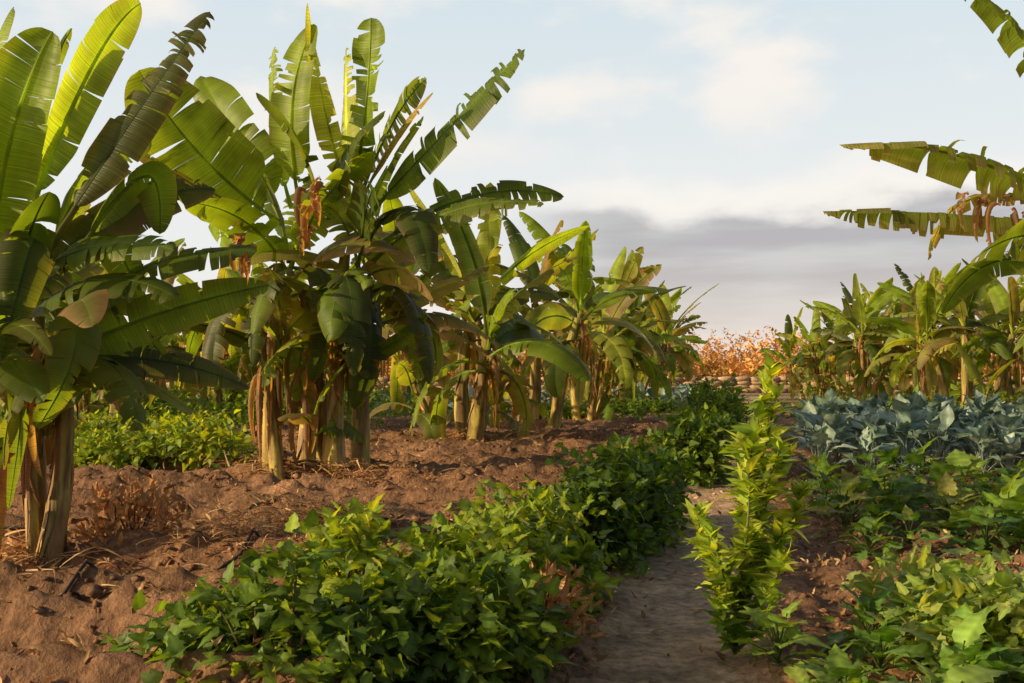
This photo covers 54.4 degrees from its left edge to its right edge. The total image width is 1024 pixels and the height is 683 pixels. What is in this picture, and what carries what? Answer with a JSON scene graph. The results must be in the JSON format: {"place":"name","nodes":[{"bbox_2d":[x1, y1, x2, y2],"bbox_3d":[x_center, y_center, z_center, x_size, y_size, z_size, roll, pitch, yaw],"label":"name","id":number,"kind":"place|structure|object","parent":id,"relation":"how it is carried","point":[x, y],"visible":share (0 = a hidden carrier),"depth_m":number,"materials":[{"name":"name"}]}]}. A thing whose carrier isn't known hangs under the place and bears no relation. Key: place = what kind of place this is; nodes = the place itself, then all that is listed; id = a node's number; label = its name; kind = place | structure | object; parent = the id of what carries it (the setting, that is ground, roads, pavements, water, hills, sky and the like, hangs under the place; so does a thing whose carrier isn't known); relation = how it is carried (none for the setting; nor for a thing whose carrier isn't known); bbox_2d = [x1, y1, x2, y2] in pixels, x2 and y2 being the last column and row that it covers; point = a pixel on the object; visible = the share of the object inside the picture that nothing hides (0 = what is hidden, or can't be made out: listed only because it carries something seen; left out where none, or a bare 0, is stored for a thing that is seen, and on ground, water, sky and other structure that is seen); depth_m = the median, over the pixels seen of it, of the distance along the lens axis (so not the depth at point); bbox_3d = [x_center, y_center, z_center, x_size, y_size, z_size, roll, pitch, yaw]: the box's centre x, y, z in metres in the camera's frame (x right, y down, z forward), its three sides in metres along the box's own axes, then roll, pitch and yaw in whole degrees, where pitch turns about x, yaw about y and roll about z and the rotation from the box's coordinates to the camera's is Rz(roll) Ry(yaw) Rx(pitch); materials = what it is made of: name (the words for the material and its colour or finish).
{"place":"outdoors","nodes":[
{"label":"outdoors","id":0,"kind":"place"},
{"bbox_2d":[0,384,1023,682],"bbox_3d":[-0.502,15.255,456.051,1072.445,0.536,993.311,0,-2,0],"label":"ground","id":1,"kind":"structure","parent":0,"point":[24,626],"depth_m":8.17,"materials":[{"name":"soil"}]},
{"bbox_2d":[0,284,54,417],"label":"banana plant","id":2,"kind":"object","parent":1,"relation":"on","point":[3,412],"depth_m":21.15,"materials":[{"name":"green plant"}]},
{"bbox_2d":[0,387,147,415],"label":"banana plant","id":3,"kind":"object","parent":1,"relation":"on","point":[100,394],"depth_m":30.90,"materials":[{"name":"green plant"}]},
{"bbox_2d":[0,395,258,471],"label":"bean plants","id":4,"kind":"object","parent":1,"relation":"on","point":[104,440],"visible":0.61,"depth_m":13.38,"materials":[{"name":"green plant"}]},
{"bbox_2d":[0,0,268,571],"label":"banana plant","id":5,"kind":"object","parent":1,"relation":"on","point":[42,393],"visible":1,"depth_m":7.11,"materials":[{"name":"green plant"}]},
{"bbox_2d":[66,470,216,549],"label":"dry shrub","id":6,"kind":"object","parent":1,"relation":"on","point":[126,509],"visible":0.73,"depth_m":7.39,"materials":[{"name":"brown plant"}]},
{"bbox_2d":[45,238,241,429],"bbox_3d":[-7.913,-0.112,20.478,4.306,5.237,4.407,1,-2,-39],"label":"banana plant","id":7,"kind":"object","parent":1,"relation":"on","point":[83,404],"visible":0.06,"depth_m":20.22,"materials":[{"name":"green plant"}]},
{"bbox_2d":[4,492,294,529],"bbox_3d":[-3.988,1.561,8.445,5.154,0.413,0.329,1,-2,-17],"label":"irrigation hose","id":8,"kind":"object","parent":1,"relation":"on","point":[249,507],"visible":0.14,"depth_m":9.07,"materials":[{"name":"plastic"}]},
{"bbox_2d":[58,528,260,596],"bbox_3d":[-2.107,1.524,6.734,0.196,0.437,2.681,-1,-2,34],"label":"irrigation hose","id":9,"kind":"object","parent":1,"relation":"on","point":[85,562],"visible":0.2,"depth_m":6.74,"materials":[{"name":"plastic"}]},
{"bbox_2d":[146,284,228,399],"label":"banana plant","id":10,"kind":"object","parent":1,"relation":"on","point":[179,341],"visible":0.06,"depth_m":40.67,"materials":[{"name":"green plant"}]},
{"bbox_2d":[73,576,322,660],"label":"leafy shrub","id":11,"kind":"object","parent":1,"relation":"on","point":[147,642],"visible":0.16,"depth_m":4.35,"materials":[{"name":"green plant"}]},
{"bbox_2d":[157,264,288,415],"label":"banana plant","id":12,"kind":"object","parent":1,"relation":"on","point":[182,279],"visible":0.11,"depth_m":32.51,"materials":[{"name":"green plant"}]},
{"bbox_2d":[223,449,291,455],"bbox_3d":[-2.913,1.719,14.054,8.373,0.379,0.154,0,-2,13],"label":"irrigation hose","id":13,"kind":"object","parent":1,"relation":"on","point":[261,449],"visible":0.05,"depth_m":14.22,"materials":[{"name":"plastic"}]},
{"bbox_2d":[186,247,382,412],"bbox_3d":[-6.358,0.210,27.948,4.979,5.510,4.631,1,-2,-29],"label":"banana plant","id":14,"kind":"object","parent":1,"relation":"on","point":[240,359],"visible":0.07,"depth_m":27.66,"materials":[{"name":"green plant"}]},
{"bbox_2d":[227,459,355,467],"bbox_3d":[-2.958,1.607,12.389,6.556,0.301,0.102,0,-2,9],"label":"irrigation hose","id":15,"kind":"object","parent":1,"relation":"on","point":[313,461],"visible":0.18,"depth_m":12.29,"materials":[{"name":"plastic"}]},
{"bbox_2d":[140,508,476,682],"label":"leafy shrub","id":16,"kind":"object","parent":1,"relation":"on","point":[321,621],"visible":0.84,"depth_m":4.04,"materials":[{"name":"green plant"}]},
{"bbox_2d":[124,3,563,479],"bbox_3d":[-2.068,-1.145,12.759,5.520,6.067,3.240,0,-2,0],"label":"banana plant","id":17,"kind":"object","parent":1,"relation":"on","point":[338,316],"visible":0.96,"depth_m":12.15,"materials":[{"name":"green plant"}]},
{"bbox_2d":[325,257,427,397],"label":"banana plant","id":18,"kind":"object","parent":1,"relation":"on","point":[384,316],"visible":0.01,"depth_m":39.01,"materials":[{"name":"green plant"}]},
{"bbox_2d":[274,493,485,601],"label":"leafy shrub","id":19,"kind":"object","parent":1,"relation":"on","point":[362,531],"visible":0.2,"depth_m":4.97,"materials":[{"name":"green plant"}]},
{"bbox_2d":[295,537,582,682],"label":"leafy shrub","id":20,"kind":"object","parent":1,"relation":"on","point":[478,605],"visible":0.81,"depth_m":4.26,"materials":[{"name":"green plant"}]},
{"bbox_2d":[294,178,590,440],"bbox_3d":[-1.194,-0.396,18.081,5.470,5.161,5.069,0,-2,8],"label":"banana plant","id":21,"kind":"object","parent":1,"relation":"on","point":[471,414],"visible":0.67,"depth_m":17.59,"materials":[{"name":"green plant"}]},
{"bbox_2d":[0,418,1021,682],"bbox_3d":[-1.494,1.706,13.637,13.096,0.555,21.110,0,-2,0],"label":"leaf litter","id":22,"kind":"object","parent":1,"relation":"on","point":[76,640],"visible":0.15,"depth_m":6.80,"materials":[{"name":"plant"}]},
{"bbox_2d":[0,379,1023,427],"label":"vegetable rows","id":23,"kind":"object","parent":1,"relation":"on","point":[643,407],"visible":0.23,"depth_m":29.05,"materials":[{"name":"green plant"}]},
{"bbox_2d":[405,499,620,639],"bbox_3d":[-0.080,1.296,5.429,1.136,0.862,1.158,-1,-2,38],"label":"leafy shrub","id":24,"kind":"object","parent":1,"relation":"on","point":[493,528],"visible":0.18,"depth_m":5.35,"materials":[{"name":"green plant"}]},
{"bbox_2d":[2,429,1023,682],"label":"soil clods","id":25,"kind":"object","parent":1,"relation":"on","point":[92,591],"visible":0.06,"depth_m":6.66,"materials":[{"name":"brown soil"}]},
{"bbox_2d":[345,380,696,413],"bbox_3d":[3.469,2.412,41.269,11.505,1.824,23.133,-1,-2,31],"label":"cabbage row","id":26,"kind":"object","parent":1,"relation":"on","point":[679,391],"visible":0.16,"depth_m":37.52,"materials":[{"name":"green plant"}]},
{"bbox_2d":[449,479,624,618],"bbox_3d":[0.094,1.286,6.114,1.187,0.856,1.344,0,-2,0],"label":"leafy shrub","id":27,"kind":"object","parent":1,"relation":"on","point":[542,500],"visible":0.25,"depth_m":6.01,"materials":[{"name":"green plant"}]},
{"bbox_2d":[430,210,670,427],"bbox_3d":[0.297,-0.253,23.806,6.316,6.066,4.549,-1,-2,27],"label":"banana plant","id":28,"kind":"object","parent":1,"relation":"on","point":[556,320],"visible":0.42,"depth_m":23.23,"materials":[{"name":"green plant"}]},
{"bbox_2d":[507,541,603,634],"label":"dry shrub","id":29,"kind":"object","parent":1,"relation":"on","point":[578,598],"visible":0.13,"depth_m":5.19,"materials":[{"name":"brown plant"}]},
{"bbox_2d":[516,561,606,649],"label":"dry shrub","id":30,"kind":"object","parent":1,"relation":"on","point":[562,596],"visible":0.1,"depth_m":4.87,"materials":[{"name":"brown plant"}]},
{"bbox_2d":[147,375,1023,392],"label":"stone wall","id":31,"kind":"structure","parent":1,"relation":"on","point":[745,382],"depth_m":65.75,"materials":[{"name":"beige stone"}]},
{"bbox_2d":[518,443,664,578],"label":"leafy shrub","id":32,"kind":"object","parent":1,"relation":"on","point":[596,491],"visible":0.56,"depth_m":7.09,"materials":[{"name":"green plant"}]},
{"bbox_2d":[181,325,1023,382],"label":"distant scrub","id":33,"kind":"object","parent":1,"relation":"on","point":[720,366],"visible":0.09,"depth_m":84.03,"materials":[{"name":"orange plant"}]},
{"bbox_2d":[527,235,685,420],"bbox_3d":[2.420,-0.076,28.939,5.186,6.171,5.576,1,-2,-16],"label":"banana plant","id":34,"kind":"object","parent":1,"relation":"on","point":[630,271],"visible":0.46,"depth_m":28.67,"materials":[{"name":"green plant"}]},
{"bbox_2d":[541,275,678,406],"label":"banana plant","id":35,"kind":"object","parent":1,"relation":"on","point":[640,317],"visible":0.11,"depth_m":35.17,"materials":[{"name":"green plant"}]},
{"bbox_2d":[577,432,686,555],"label":"leafy shrub","id":36,"kind":"object","parent":1,"relation":"on","point":[644,469],"visible":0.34,"depth_m":7.95,"materials":[{"name":"green plant"}]},
{"bbox_2d":[601,426,701,531],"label":"leafy shrub","id":37,"kind":"object","parent":1,"relation":"on","point":[678,497],"visible":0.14,"depth_m":9.15,"materials":[{"name":"green plant"}]},
{"bbox_2d":[590,277,718,398],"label":"banana plant","id":38,"kind":"object","parent":1,"relation":"on","point":[662,307],"visible":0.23,"depth_m":41.34,"materials":[{"name":"green plant"}]},
{"bbox_2d":[605,286,707,399],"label":"banana plant","id":39,"kind":"object","parent":1,"relation":"on","point":[675,297],"visible":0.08,"depth_m":47.10,"materials":[{"name":"green plant"}]},
{"bbox_2d":[636,292,700,386],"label":"banana plant","id":40,"kind":"object","parent":1,"relation":"on","point":[689,319],"visible":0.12,"depth_m":56.36,"materials":[{"name":"green plant"}]},
{"bbox_2d":[655,402,737,487],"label":"leafy shrub","id":41,"kind":"object","parent":1,"relation":"on","point":[696,442],"visible":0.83,"depth_m":12.59,"materials":[{"name":"green plant"}]},
{"bbox_2d":[662,402,739,472],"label":"leafy shrub","id":42,"kind":"object","parent":1,"relation":"on","point":[681,408],"visible":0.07,"depth_m":14.18,"materials":[{"name":"green plant"}]},
{"bbox_2d":[681,375,749,428],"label":"leafy shrub","id":43,"kind":"object","parent":1,"relation":"on","point":[707,382],"visible":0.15,"depth_m":24.05,"materials":[{"name":"green plant"}]},
{"bbox_2d":[684,373,754,440],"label":"leafy shrub","id":44,"kind":"object","parent":1,"relation":"on","point":[734,403],"visible":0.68,"depth_m":20.40,"materials":[{"name":"green plant"}]},
{"bbox_2d":[753,307,856,398],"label":"banana plant","id":45,"kind":"object","parent":1,"relation":"on","point":[800,359],"visible":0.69,"depth_m":48.06,"materials":[{"name":"green plant"}]},
{"bbox_2d":[800,291,909,397],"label":"banana plant","id":46,"kind":"object","parent":1,"relation":"on","point":[886,309],"visible":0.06,"depth_m":51.68,"materials":[{"name":"green plant"}]},
{"bbox_2d":[799,273,920,400],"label":"banana plant","id":47,"kind":"object","parent":1,"relation":"on","point":[855,352],"visible":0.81,"depth_m":43.65,"materials":[{"name":"green plant"}]},
{"bbox_2d":[730,531,1023,682],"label":"melon patch","id":48,"kind":"object","parent":1,"relation":"on","point":[959,620],"visible":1,"depth_m":4.67,"materials":[{"name":"green plant"}]},
{"bbox_2d":[779,387,1023,478],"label":"collard greens","id":49,"kind":"object","parent":1,"relation":"on","point":[993,426],"visible":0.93,"depth_m":13.83,"materials":[{"name":"green plant"}]},
{"bbox_2d":[786,436,1023,561],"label":"squash patch","id":50,"kind":"object","parent":1,"relation":"on","point":[1003,495],"visible":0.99,"depth_m":8.65,"materials":[{"name":"green plant"}]},
{"bbox_2d":[864,262,976,396],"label":"banana plant","id":51,"kind":"object","parent":1,"relation":"on","point":[893,303],"visible":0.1,"depth_m":44.75,"materials":[{"name":"green plant"}]},
{"bbox_2d":[823,0,1023,352],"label":"banana plant","id":52,"kind":"object","parent":1,"relation":"on","point":[948,165],"visible":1,"depth_m":13.96,"materials":[{"name":"green plant"}]},
{"bbox_2d":[855,267,1015,401],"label":"banana plant","id":53,"kind":"object","parent":1,"relation":"on","point":[910,303],"visible":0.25,"depth_m":39.68,"materials":[{"name":"green plant"}]},
{"bbox_2d":[860,263,1023,407],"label":"banana plant","id":54,"kind":"object","parent":1,"relation":"on","point":[1004,305],"visible":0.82,"depth_m":31.36,"materials":[{"name":"green plant"}]},
{"bbox_2d":[947,259,1023,405],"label":"banana plant","id":55,"kind":"object","parent":1,"relation":"on","point":[1008,382],"visible":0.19,"depth_m":33.41,"materials":[{"name":"green plant"}]},
{"bbox_2d":[982,307,1023,395],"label":"banana plant","id":56,"kind":"object","parent":1,"relation":"on","point":[1018,387],"visible":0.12,"depth_m":39.68,"materials":[{"name":"green plant"}]},
{"bbox_2d":[0,0,1023,371],"label":"sky","id":57,"kind":"structure","parent":0,"point":[706,137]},
{"bbox_2d":[507,426,845,682],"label":"path","id":58,"kind":"structure","parent":0,"point":[639,655],"depth_m":5.60,"materials":[{"name":"soil"}]},
{"bbox_2d":[680,351,815,654],"bbox_3d":[1.211,0.838,5.070,0.708,1.579,0.549,0,-2,0],"label":"citrus sapling","id":59,"kind":"object","parent":58,"relation":"on","point":[751,553],"visible":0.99,"depth_m":5.01,"materials":[{"name":"green plant"}]}
]}

